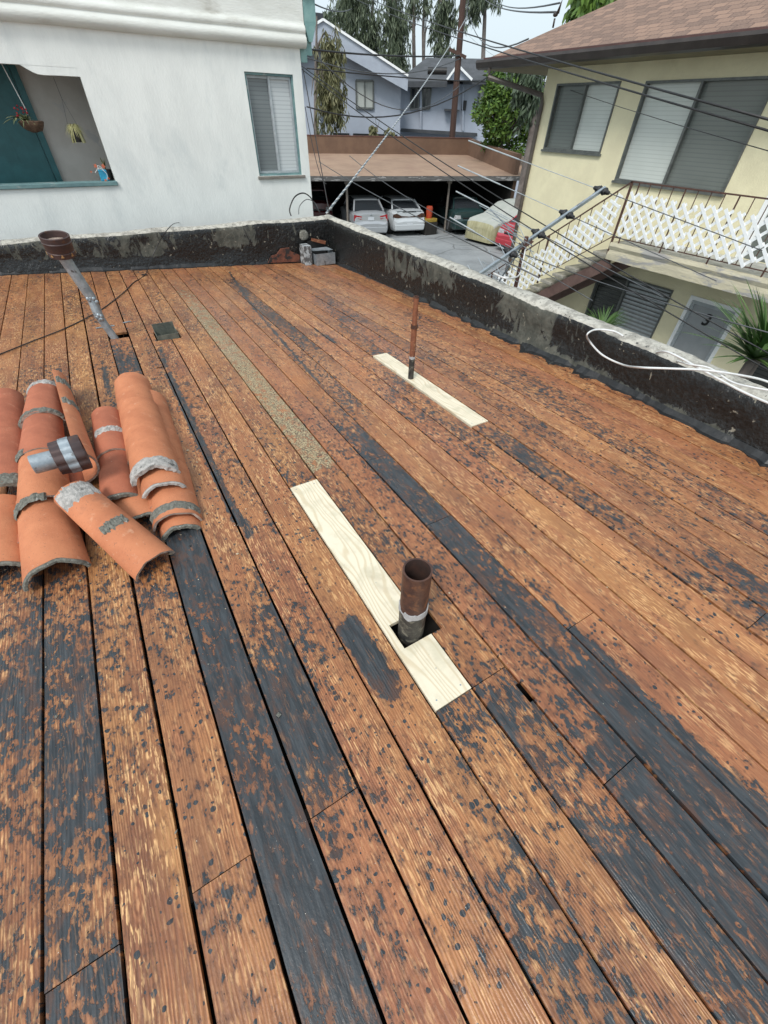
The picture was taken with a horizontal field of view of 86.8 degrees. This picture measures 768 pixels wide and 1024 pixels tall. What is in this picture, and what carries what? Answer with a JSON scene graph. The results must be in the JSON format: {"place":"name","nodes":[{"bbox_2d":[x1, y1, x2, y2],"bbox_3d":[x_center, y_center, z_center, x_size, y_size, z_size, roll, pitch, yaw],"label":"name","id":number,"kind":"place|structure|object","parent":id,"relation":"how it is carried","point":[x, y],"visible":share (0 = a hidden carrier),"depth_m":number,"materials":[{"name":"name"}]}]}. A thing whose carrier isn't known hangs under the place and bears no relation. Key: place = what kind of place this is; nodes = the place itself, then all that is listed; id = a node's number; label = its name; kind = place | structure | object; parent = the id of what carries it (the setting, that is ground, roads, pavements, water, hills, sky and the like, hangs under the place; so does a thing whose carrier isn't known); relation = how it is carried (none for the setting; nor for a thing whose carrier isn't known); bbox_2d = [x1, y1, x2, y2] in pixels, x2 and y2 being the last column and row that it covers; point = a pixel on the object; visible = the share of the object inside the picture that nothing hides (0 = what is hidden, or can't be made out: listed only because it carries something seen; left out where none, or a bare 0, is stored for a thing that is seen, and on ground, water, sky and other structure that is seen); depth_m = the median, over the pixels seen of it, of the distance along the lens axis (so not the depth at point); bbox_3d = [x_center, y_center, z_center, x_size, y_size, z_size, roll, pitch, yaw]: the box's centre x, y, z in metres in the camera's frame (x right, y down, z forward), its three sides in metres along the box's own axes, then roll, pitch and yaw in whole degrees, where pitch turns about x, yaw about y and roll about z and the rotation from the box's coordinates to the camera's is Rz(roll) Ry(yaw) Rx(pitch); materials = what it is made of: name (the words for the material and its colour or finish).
{"place":"outdoors","nodes":[
{"label":"outdoors","id":0,"kind":"place"},
{"bbox_2d":[0,426,21,486],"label":"roof tile","id":1,"kind":"object","parent":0,"point":[10,436],"visible":0.51,"depth_m":2.33,"materials":[{"name":"ceramic"}]},
{"bbox_2d":[301,12,408,135],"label":"grey house","id":2,"kind":"structure","parent":0,"point":[385,91],"depth_m":24.88,"materials":[{"name":"blue paint"}]},
{"bbox_2d":[355,79,373,109],"bbox_3d":[-1.186,-25.772,25.096,1.143,1.284,0.431,-1,44,-3],"label":"window","id":3,"kind":"structure","parent":2,"relation":"in","point":[365,87],"depth_m":25.04,"materials":[{"name":"glass"}]},
{"bbox_2d":[307,57,459,73],"bbox_3d":[0.589,-21.421,19.306,0.038,1.016,12.291,28,50,24],"label":"wire","id":4,"kind":"object","parent":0,"point":[374,72],"visible":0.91,"depth_m":18.57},
{"bbox_2d":[0,263,767,1023],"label":"roof deck","id":5,"kind":"structure","parent":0,"point":[540,495],"depth_m":1.56,"materials":[{"name":"wood"}]},
{"bbox_2d":[0,494,20,566],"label":"roof tile","id":6,"kind":"object","parent":5,"relation":"on","point":[9,551],"visible":0.57,"depth_m":2.00,"materials":[{"name":"ceramic"}]},
{"bbox_2d":[0,388,24,428],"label":"roof tile","id":7,"kind":"object","parent":5,"relation":"on","point":[12,402],"visible":0.61,"depth_m":2.74,"materials":[{"name":"ceramic"}]},
{"bbox_2d":[16,497,91,591],"bbox_3d":[-1.678,0.091,2.023,0.275,0.138,0.602,-24,50,-24],"label":"roof tile","id":8,"kind":"object","parent":5,"relation":"on","point":[49,533],"visible":0.84,"depth_m":1.95,"materials":[{"name":"ceramic"}]},
{"bbox_2d":[13,449,69,520],"bbox_3d":[-1.908,-0.203,2.253,0.258,0.114,0.614,-22,49,-22],"label":"roof tile","id":9,"kind":"object","parent":8,"relation":"on","point":[32,486],"visible":0.66,"depth_m":2.16,"materials":[{"name":"ceramic"}]},
{"bbox_2d":[15,413,64,462],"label":"roof tile","id":10,"kind":"object","parent":9,"relation":"on","point":[40,430],"visible":0.82,"depth_m":2.47,"materials":[{"name":"ceramic"}]},
{"bbox_2d":[18,379,65,429],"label":"roof tile","id":11,"kind":"object","parent":10,"relation":"on","point":[42,396],"visible":0.92,"depth_m":2.71,"materials":[{"name":"ceramic"}]},
{"bbox_2d":[68,471,91,483],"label":"roof tile","id":12,"kind":"object","parent":5,"relation":"on","point":[77,476],"visible":0.06,"depth_m":2.37,"materials":[{"name":"ceramic"}]},
{"bbox_2d":[52,369,99,481],"bbox_3d":[-2.074,-0.643,2.701,0.109,0.207,1.330,-26,50,-25],"label":"roof tile","id":13,"kind":"object","parent":12,"relation":"on","point":[73,418],"visible":0.91,"depth_m":2.55,"materials":[{"name":"ceramic"}]},
{"bbox_2d":[27,435,92,474],"bbox_3d":[-1.698,-0.285,2.132,0.251,0.191,0.189,-22,49,-22],"label":"pipe","id":14,"kind":"object","parent":13,"relation":"on","point":[66,455],"visible":1,"depth_m":2.08,"materials":[{"name":"metal"}]},
{"bbox_2d":[38,230,130,338],"bbox_3d":[-2.812,-2.143,3.854,0.297,0.924,0.647,-7,45,-8],"label":"roof vent","id":15,"kind":"object","parent":5,"relation":"on","point":[57,244],"visible":0.99,"depth_m":3.53,"materials":[{"name":"metal"}]},
{"bbox_2d":[0,222,178,354],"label":"cable","id":16,"kind":"object","parent":5,"relation":"on","point":[92,314],"visible":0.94,"depth_m":4.40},
{"bbox_2d":[54,480,174,579],"bbox_3d":[-1.359,0.064,2.015,0.649,0.213,0.213,25,49,23],"label":"roof tile","id":17,"kind":"object","parent":5,"relation":"on","point":[128,544],"visible":1,"depth_m":1.99,"materials":[{"name":"ceramic"}]},
{"bbox_2d":[111,478,151,519],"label":"roof tile","id":18,"kind":"object","parent":5,"relation":"on","point":[135,507],"visible":0.21,"depth_m":2.21,"materials":[{"name":"ceramic"}]},
{"bbox_2d":[98,450,137,499],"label":"roof tile","id":19,"kind":"object","parent":18,"relation":"on","point":[114,478],"visible":0.63,"depth_m":2.31,"materials":[{"name":"ceramic"}]},
{"bbox_2d":[91,406,124,460],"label":"roof tile","id":20,"kind":"object","parent":19,"relation":"on","point":[107,430],"visible":0.87,"depth_m":2.58,"materials":[{"name":"ceramic"}]},
{"bbox_2d":[150,390,176,432],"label":"roof tile","id":21,"kind":"object","parent":5,"relation":"on","point":[159,399],"visible":0.21,"depth_m":2.95,"materials":[{"name":"ceramic"}]},
{"bbox_2d":[114,372,153,433],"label":"roof tile","id":22,"kind":"object","parent":21,"relation":"on","point":[127,385],"visible":0.49,"depth_m":2.99,"materials":[{"name":"ceramic"}]},
{"bbox_2d":[119,396,166,464],"bbox_3d":[-1.568,-0.549,2.626,0.272,0.104,0.678,-22,49,-22],"label":"roof tile","id":23,"kind":"object","parent":22,"relation":"on","point":[137,412],"visible":0.68,"depth_m":2.67,"materials":[{"name":"ceramic"}]},
{"bbox_2d":[151,321,179,341],"bbox_3d":[-2.222,-1.769,4.198,0.200,0.285,0.230,-22,49,-22],"label":"duct box","id":24,"kind":"object","parent":5,"relation":"on","point":[165,330],"visible":0.36,"depth_m":4.18,"materials":[{"name":"grey metal"}]},
{"bbox_2d":[149,460,202,531],"bbox_3d":[-1.209,-0.116,2.308,0.252,0.127,0.502,-17,47,-19],"label":"roof tile","id":25,"kind":"object","parent":5,"relation":"on","point":[168,500],"visible":0.69,"depth_m":2.21,"materials":[{"name":"ceramic"}]},
{"bbox_2d":[139,445,186,498],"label":"roof tile","id":26,"kind":"object","parent":25,"relation":"on","point":[152,479],"visible":0.56,"depth_m":2.24,"materials":[{"name":"ceramic"}]},
{"bbox_2d":[126,425,180,485],"bbox_3d":[-1.380,-0.348,2.382,0.267,0.109,0.456,-22,49,-22],"label":"roof tile","id":27,"kind":"object","parent":26,"relation":"on","point":[149,448],"visible":1,"depth_m":2.34,"materials":[{"name":"ceramic"}]},
{"bbox_2d":[146,427,185,516],"bbox_3d":[-1.357,-0.269,2.487,0.265,0.148,0.762,-19,48,-20],"label":"roof tile","id":28,"kind":"object","parent":25,"relation":"on","point":[174,439],"visible":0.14,"depth_m":2.63,"materials":[{"name":"ceramic"}]},
{"bbox_2d":[159,514,201,541],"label":"roof tile","id":29,"kind":"object","parent":5,"relation":"on","point":[168,525],"visible":0.45,"depth_m":2.14,"materials":[{"name":"ceramic"}]},
{"bbox_2d":[299,230,335,265],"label":"concrete blocks","id":30,"kind":"object","parent":5,"relation":"on","point":[312,250],"visible":0.98,"depth_m":6.97,"materials":[{"name":"grey concrete"}]},
{"bbox_2d":[2,274,737,945],"bbox_3d":[-1.305,-1.318,3.787,5.073,0.261,7.451,-22,49,-22],"label":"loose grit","id":31,"kind":"object","parent":5,"relation":"on","point":[278,714],"visible":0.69,"depth_m":2.07,"materials":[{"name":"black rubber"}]},
{"bbox_2d":[290,479,470,712],"bbox_3d":[-0.110,0.280,2.025,0.171,0.035,1.484,-22,49,-22],"label":"pine board","id":32,"kind":"object","parent":5,"relation":"on","point":[438,677],"visible":0.95,"depth_m":1.91,"materials":[{"name":"wood"}]},
{"bbox_2d":[5,266,757,1010],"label":"nail heads","id":33,"kind":"object","parent":5,"relation":"on","point":[457,620],"visible":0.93,"depth_m":1.93,"materials":[{"name":"metal"}]},
{"bbox_2d":[44,273,767,1023],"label":"roof void","id":34,"kind":"object","parent":5,"relation":"attached to","point":[430,625],"depth_m":1.50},
{"bbox_2d":[397,558,432,648],"bbox_3d":[0.119,0.404,1.671,0.120,0.536,0.120,-22,49,-22],"label":"vent pipe","id":35,"kind":"object","parent":5,"relation":"in","point":[417,573],"visible":0.93,"depth_m":1.57,"materials":[{"name":"metal"}]},
{"bbox_2d":[373,353,487,427],"bbox_3d":[0.337,-1.088,3.492,0.156,0.058,1.478,-22,49,-22],"label":"pine board","id":36,"kind":"object","parent":5,"relation":"on","point":[462,411],"visible":0.97,"depth_m":3.37,"materials":[{"name":"wood"}]},
{"bbox_2d":[408,295,418,378],"bbox_3d":[0.240,-1.372,3.369,0.057,0.765,0.057,-22,49,-22],"label":"vent pipe","id":37,"kind":"object","parent":36,"relation":"attached to","point":[414,326],"visible":0.95,"depth_m":3.30,"materials":[{"name":"metal"}]},
{"bbox_2d":[312,49,459,56],"bbox_3d":[0.598,-21.610,19.126,0.057,0.752,12.264,27,50,24],"label":"wire","id":38,"kind":"object","parent":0,"point":[330,51],"visible":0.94,"depth_m":18.28,"materials":[{"name":"black rubber"}]},
{"bbox_2d":[320,59,459,109],"bbox_3d":[0.899,-20.717,20.019,0.035,1.324,12.025,27,49,23],"label":"wire","id":39,"kind":"object","parent":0,"point":[374,101],"visible":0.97,"depth_m":18.87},
{"bbox_2d":[306,71,495,117],"bbox_3d":[1.269,-19.200,18.460,10.579,1.949,0.048,-23,49,-23],"label":"wire","id":40,"kind":"object","parent":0,"point":[399,114],"visible":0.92,"depth_m":18.67,"materials":[{"name":"black rubber"}]},
{"bbox_2d":[333,197,515,281],"bbox_3d":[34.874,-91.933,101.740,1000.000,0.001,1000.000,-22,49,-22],"label":"ground","id":41,"kind":"structure","parent":0,"point":[442,244],"depth_m":19.20,"materials":[{"name":"concrete"}]},
{"bbox_2d":[0,0,315,239],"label":"white house","id":42,"kind":"structure","parent":41,"relation":"on","point":[186,113],"depth_m":6.17,"materials":[{"name":"paint"}]},
{"bbox_2d":[1,64,43,132],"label":"hanging plant","id":43,"kind":"object","parent":42,"relation":"hanging from","point":[27,123],"visible":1,"depth_m":5.60,"materials":[{"name":"brown plant"}]},
{"bbox_2d":[0,64,56,183],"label":"door","id":44,"kind":"structure","parent":42,"relation":"in","point":[22,158],"depth_m":6.21,"materials":[{"name":"teal paint"}]},
{"bbox_2d":[53,77,86,142],"bbox_3d":[-4.494,-5.686,5.769,0.318,0.661,0.338,-22,49,-22],"label":"hanging plant","id":45,"kind":"object","parent":42,"relation":"hanging from","point":[76,132],"visible":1,"depth_m":5.88,"materials":[{"name":"green plant"}]},
{"bbox_2d":[244,71,305,178],"bbox_3d":[-1.829,-6.460,6.857,0.875,1.285,0.135,-22,49,-22],"label":"window","id":46,"kind":"structure","parent":42,"relation":"in","point":[271,99],"depth_m":6.85,"materials":[{"name":"teal paint"}]},
{"bbox_2d":[302,68,329,214],"bbox_3d":[-1.111,-6.078,6.687,0.016,1.735,1.436,-12,46,-13],"label":"wire","id":47,"kind":"object","parent":42,"relation":"attached to","point":[316,142],"visible":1,"depth_m":6.68,"materials":[{"name":"black rubber"}]},
{"bbox_2d":[321,163,538,277],"bbox_3d":[-0.137,-5.619,7.132,0.014,0.171,10.224,-12,46,-13],"label":"wire","id":48,"kind":"object","parent":42,"relation":"attached to","point":[446,231],"visible":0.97,"depth_m":4.99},
{"bbox_2d":[302,66,767,353],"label":"wire","id":49,"kind":"object","parent":42,"relation":"attached to","point":[552,229],"visible":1,"depth_m":4.76,"materials":[{"name":"black rubber"}]},
{"bbox_2d":[302,69,767,370],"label":"wire","id":50,"kind":"object","parent":42,"relation":"attached to","point":[555,243],"visible":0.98,"depth_m":4.78,"materials":[{"name":"black rubber"}]},
{"bbox_2d":[0,215,328,275],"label":"parapet wall","id":51,"kind":"structure","parent":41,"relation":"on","point":[254,242],"depth_m":6.13,"materials":[{"name":"concrete"}]},
{"bbox_2d":[311,186,332,215],"bbox_3d":[-4.106,-17.633,23.180,1.830,1.482,4.730,-9,45,-11],"label":"parked car","id":52,"kind":"object","parent":41,"relation":"on","point":[319,197],"visible":0.38,"depth_m":21.79,"materials":[{"name":"red paint"}]},
{"bbox_2d":[311,16,349,134],"bbox_3d":[-3.128,-22.588,23.631,2.249,7.999,2.680,-22,49,-22],"label":"weeping tree","id":53,"kind":"object","parent":41,"relation":"on","point":[329,101],"visible":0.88,"depth_m":22.30,"materials":[{"name":"green plant"}]},
{"bbox_2d":[324,0,385,53],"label":"gum tree","id":54,"kind":"object","parent":41,"relation":"on","point":[354,20],"visible":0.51,"depth_m":39.13,"materials":[{"name":"green plant"}]},
{"bbox_2d":[340,195,387,234],"bbox_3d":[-1.151,-15.609,21.184,1.830,1.482,4.730,-9,45,-11],"label":"parked car","id":55,"kind":"object","parent":41,"relation":"on","point":[367,212],"visible":0.76,"depth_m":19.81,"materials":[{"name":"silver metal"}]},
{"bbox_2d":[368,119,394,135],"bbox_3d":[-0.230,-21.297,25.077,1.846,4.249,0.835,-29,52,-28],"label":"shrub","id":56,"kind":"object","parent":41,"relation":"on","point":[373,130],"visible":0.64,"depth_m":23.65,"materials":[{"name":"green plant"}]},
{"bbox_2d":[376,0,416,72],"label":"gum tree","id":57,"kind":"object","parent":41,"relation":"on","point":[395,33],"visible":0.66,"depth_m":38.51,"materials":[{"name":"green plant"}]},
{"bbox_2d":[379,195,424,233],"bbox_3d":[0.610,-16.145,21.836,1.830,1.412,4.730,-11,46,-13],"label":"parked car","id":58,"kind":"object","parent":41,"relation":"on","point":[399,219],"visible":0.77,"depth_m":20.45,"materials":[{"name":"white paint"}]},
{"bbox_2d":[399,0,421,68],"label":"gum tree","id":59,"kind":"object","parent":41,"relation":"on","point":[413,13],"visible":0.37,"depth_m":41.22,"materials":[{"name":"green plant"}]},
{"bbox_2d":[307,135,523,232],"bbox_3d":[-1.817,-17.547,21.675,22.808,3.554,6.930,-9,45,-11],"label":"carport","id":60,"kind":"object","parent":41,"relation":"on","point":[392,162],"visible":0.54,"depth_m":22.85,"materials":[{"name":"brown paint"}]},
{"bbox_2d":[414,0,434,60],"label":"gum tree","id":61,"kind":"object","parent":41,"relation":"on","point":[427,7],"visible":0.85,"depth_m":40.08,"materials":[{"name":"green plant"}]},
{"bbox_2d":[419,206,436,235],"bbox_3d":[2.237,-14.951,20.831,0.829,1.172,0.600,-22,49,-22],"label":"water cooler","id":62,"kind":"object","parent":41,"relation":"on","point":[428,229],"visible":0.8,"depth_m":20.77,"materials":[{"name":"plastic"}]},
{"bbox_2d":[429,0,457,57],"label":"gum tree","id":63,"kind":"object","parent":41,"relation":"on","point":[444,9],"visible":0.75,"depth_m":37.05,"materials":[{"name":"green plant"}]},
{"bbox_2d":[427,0,468,136],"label":"utility pole","id":64,"kind":"object","parent":41,"relation":"on","point":[457,51],"visible":0.78,"depth_m":23.29,"materials":[{"name":"brown wood"}]},
{"bbox_2d":[325,17,466,214],"bbox_3d":[1.765,-15.897,14.380,0.042,5.202,26.602,9,45,8],"label":"service cable","id":65,"kind":"object","parent":64,"relation":"attached to","point":[348,185],"visible":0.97,"depth_m":9.17,"materials":[{"name":"metal"}]},
{"bbox_2d":[432,193,483,231],"bbox_3d":[3.965,-16.582,22.331,1.830,1.482,4.730,-7,45,-9],"label":"parked car","id":66,"kind":"object","parent":41,"relation":"on","point":[462,209],"visible":0.64,"depth_m":21.02,"materials":[{"name":"teal paint"}]},
{"bbox_2d":[455,0,502,58],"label":"gum tree","id":67,"kind":"object","parent":41,"relation":"on","point":[476,7],"visible":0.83,"depth_m":34.53,"materials":[{"name":"green plant"}]},
{"bbox_2d":[464,198,517,243],"bbox_3d":[6.431,-14.636,20.342,4.791,1.550,2.110,-27,51,-26],"label":"covered car","id":68,"kind":"object","parent":41,"relation":"on","point":[485,225],"visible":0.4,"depth_m":19.45,"materials":[{"name":"fabric"}]},
{"bbox_2d":[495,215,516,247],"bbox_3d":[7.517,-13.162,18.917,4.775,1.481,1.944,-22,49,-22],"label":"parked car","id":69,"kind":"object","parent":41,"relation":"on","point":[502,237],"visible":0.2,"depth_m":18.30,"materials":[{"name":"red paint"}]},
{"bbox_2d":[469,70,544,157],"bbox_3d":[6.561,-20.328,22.557,4.035,6.645,4.217,5,44,3],"label":"leafy bush","id":70,"kind":"object","parent":41,"relation":"on","point":[501,124],"visible":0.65,"depth_m":21.17,"materials":[{"name":"green plant"}]},
{"bbox_2d":[500,73,546,207],"bbox_3d":[6.136,-16.308,18.472,2.002,6.564,2.818,-22,49,-22],"label":"leafy tree","id":71,"kind":"object","parent":41,"relation":"on","point":[529,108],"visible":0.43,"depth_m":17.15,"materials":[{"name":"green plant"}]},
{"bbox_2d":[324,214,767,466],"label":"parapet wall","id":72,"kind":"structure","parent":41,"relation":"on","point":[550,332],"depth_m":3.75,"materials":[{"name":"concrete"}]},
{"bbox_2d":[586,328,767,382],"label":"coax cable","id":73,"kind":"object","parent":72,"relation":"on","point":[672,368],"visible":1,"depth_m":2.75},
{"bbox_2d":[656,350,767,403],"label":"coax cable","id":74,"kind":"object","parent":72,"relation":"on","point":[724,382],"visible":0.93,"depth_m":2.70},
{"bbox_2d":[676,360,767,390],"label":"coax cable","id":75,"kind":"object","parent":72,"relation":"on","point":[725,378],"visible":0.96,"depth_m":2.69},
{"bbox_2d":[526,249,630,300],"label":"staircase","id":76,"kind":"structure","parent":41,"relation":"on","point":[551,288],"depth_m":8.40,"materials":[{"name":"wood"}]},
{"bbox_2d":[488,181,631,283],"bbox_3d":[3.249,-5.434,8.894,0.030,3.108,3.410,-22,49,-22],"label":"stair railing","id":77,"kind":"object","parent":76,"relation":"on","point":[548,236],"visible":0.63,"depth_m":8.05,"materials":[{"name":"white metal"}]},
{"bbox_2d":[498,247,548,288],"bbox_3d":[2.864,-5.353,9.768,0.014,2.107,2.061,-22,49,-22],"label":"lattice panel","id":78,"kind":"object","parent":77,"relation":"attached to","point":[533,268],"visible":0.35,"depth_m":9.00,"materials":[{"name":"white paint"}]},
{"bbox_2d":[542,193,622,275],"bbox_3d":[3.747,-5.263,7.840,0.014,1.525,1.320,-22,49,-22],"label":"lattice panel","id":79,"kind":"object","parent":77,"relation":"attached to","point":[609,211],"visible":0.96,"depth_m":7.70,"materials":[{"name":"white paint"}]},
{"bbox_2d":[562,0,616,24],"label":"leafy tree","id":80,"kind":"object","parent":41,"relation":"on","point":[578,9],"visible":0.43,"depth_m":17.35,"materials":[{"name":"green plant"}]},
{"bbox_2d":[450,140,761,300],"bbox_3d":[1.601,-2.426,5.822,1.906,4.124,4.611,-22,49,-22],"label":"tv antenna","id":81,"kind":"object","parent":41,"relation":"on","point":[539,233],"visible":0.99,"depth_m":4.68,"materials":[{"name":"grey metal"}]},
{"bbox_2d":[585,305,635,330],"bbox_3d":[4.127,-3.011,8.089,1.177,1.908,1.069,-22,49,-22],"label":"palm bush","id":82,"kind":"object","parent":41,"relation":"on","point":[610,319],"visible":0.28,"depth_m":7.65,"materials":[{"name":"green plant"}]},
{"bbox_2d":[476,0,767,387],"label":"yellow house","id":83,"kind":"structure","parent":41,"relation":"on","point":[714,51],"depth_m":7.17,"materials":[{"name":"paint"}]},
{"bbox_2d":[306,68,545,82],"bbox_3d":[4.950,-22.567,21.054,21.311,0.636,0.042,-31,53,-29],"label":"wire","id":84,"kind":"object","parent":83,"relation":"attached to","point":[392,76],"visible":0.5,"depth_m":18.24,"materials":[{"name":"black rubber"}]},
{"bbox_2d":[358,0,767,131],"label":"wire","id":85,"kind":"object","parent":83,"relation":"attached to","point":[704,112],"visible":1,"depth_m":4.83,"materials":[{"name":"black rubber"}]},
{"bbox_2d":[372,0,767,120],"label":"wire","id":86,"kind":"object","parent":83,"relation":"attached to","point":[693,98],"visible":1,"depth_m":4.80,"materials":[{"name":"black rubber"}]},
{"bbox_2d":[541,81,621,155],"bbox_3d":[3.853,-7.757,8.034,0.115,1.010,1.535,-22,49,-22],"label":"window","id":87,"kind":"structure","parent":83,"relation":"in","point":[580,124],"depth_m":8.04,"materials":[{"name":"grey glass"}]},
{"bbox_2d":[477,43,767,150],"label":"wire","id":88,"kind":"object","parent":83,"relation":"attached to","point":[668,121],"visible":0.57,"depth_m":4.85,"materials":[{"name":"black rubber"}]},
{"bbox_2d":[585,273,673,337],"bbox_3d":[5.027,-4.255,8.546,0.115,1.155,1.710,-22,49,-22],"label":"window","id":89,"kind":"structure","parent":83,"relation":"in","point":[647,315],"depth_m":8.43,"materials":[{"name":"glass"}]},
{"bbox_2d":[606,181,767,276],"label":"balcony railing","id":90,"kind":"object","parent":83,"relation":"attached to","point":[624,205],"visible":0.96,"depth_m":6.32,"materials":[{"name":"brown metal"}]},
{"bbox_2d":[617,191,697,251],"bbox_3d":[4.445,-4.787,6.684,0.014,0.669,1.210,-22,49,-22],"label":"lattice panel","id":91,"kind":"object","parent":90,"relation":"attached to","point":[667,218],"visible":0.98,"depth_m":6.66,"materials":[{"name":"white paint"}]},
{"bbox_2d":[681,202,767,267],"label":"lattice panel","id":92,"kind":"object","parent":90,"relation":"attached to","point":[732,234],"visible":0.95,"depth_m":5.98,"materials":[{"name":"white paint"}]},
{"bbox_2d":[611,76,767,196],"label":"window","id":93,"kind":"structure","parent":83,"relation":"in","point":[661,152],"depth_m":6.74,"materials":[{"name":"grey glass"}]},
{"bbox_2d":[670,300,735,361],"bbox_3d":[5.851,-2.932,7.919,0.060,2.035,0.750,-22,49,-22],"label":"door","id":94,"kind":"structure","parent":83,"relation":"in","point":[686,342],"depth_m":7.52,"materials":[{"name":"grey paint"}]},
{"bbox_2d":[742,207,767,262],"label":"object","id":95,"kind":"structure","parent":83,"relation":"in","point":[763,228],"depth_m":6.45,"materials":[{"name":"white paint"}]},
{"bbox_2d":[749,358,767,387],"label":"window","id":96,"kind":"structure","parent":83,"relation":"in","point":[760,372],"depth_m":7.02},
{"bbox_2d":[684,288,767,378],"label":"yucca","id":97,"kind":"object","parent":41,"relation":"on","point":[753,353],"visible":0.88,"depth_m":4.76,"materials":[{"name":"green plant"}]},
{"bbox_2d":[720,277,767,379],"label":"yucca","id":98,"kind":"object","parent":41,"relation":"on","point":[762,320],"visible":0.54,"depth_m":4.79,"materials":[{"name":"green plant"}]},
{"bbox_2d":[315,0,569,81],"label":"sky","id":99,"kind":"structure","parent":0,"point":[508,28],"materials":[{"name":"white"}]},
{"bbox_2d":[400,58,544,197],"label":"grey house","id":100,"kind":"structure","parent":0,"point":[434,121],"depth_m":28.94,"materials":[{"name":"blue paint"}]},
{"bbox_2d":[410,87,419,109],"bbox_3d":[2.169,-29.221,28.722,0.655,1.119,0.270,5,44,3],"label":"window","id":101,"kind":"structure","parent":100,"relation":"in","point":[413,90],"depth_m":28.68,"materials":[{"name":"grey glass"}]},
{"bbox_2d":[422,87,431,109],"bbox_3d":[2.991,-29.161,28.663,0.652,1.116,0.269,5,44,3],"label":"window","id":102,"kind":"structure","parent":100,"relation":"in","point":[426,91],"depth_m":28.59,"materials":[{"name":"grey glass"}]},
{"bbox_2d":[349,155,767,332],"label":"wire","id":103,"kind":"object","parent":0,"point":[582,275],"visible":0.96,"depth_m":5.36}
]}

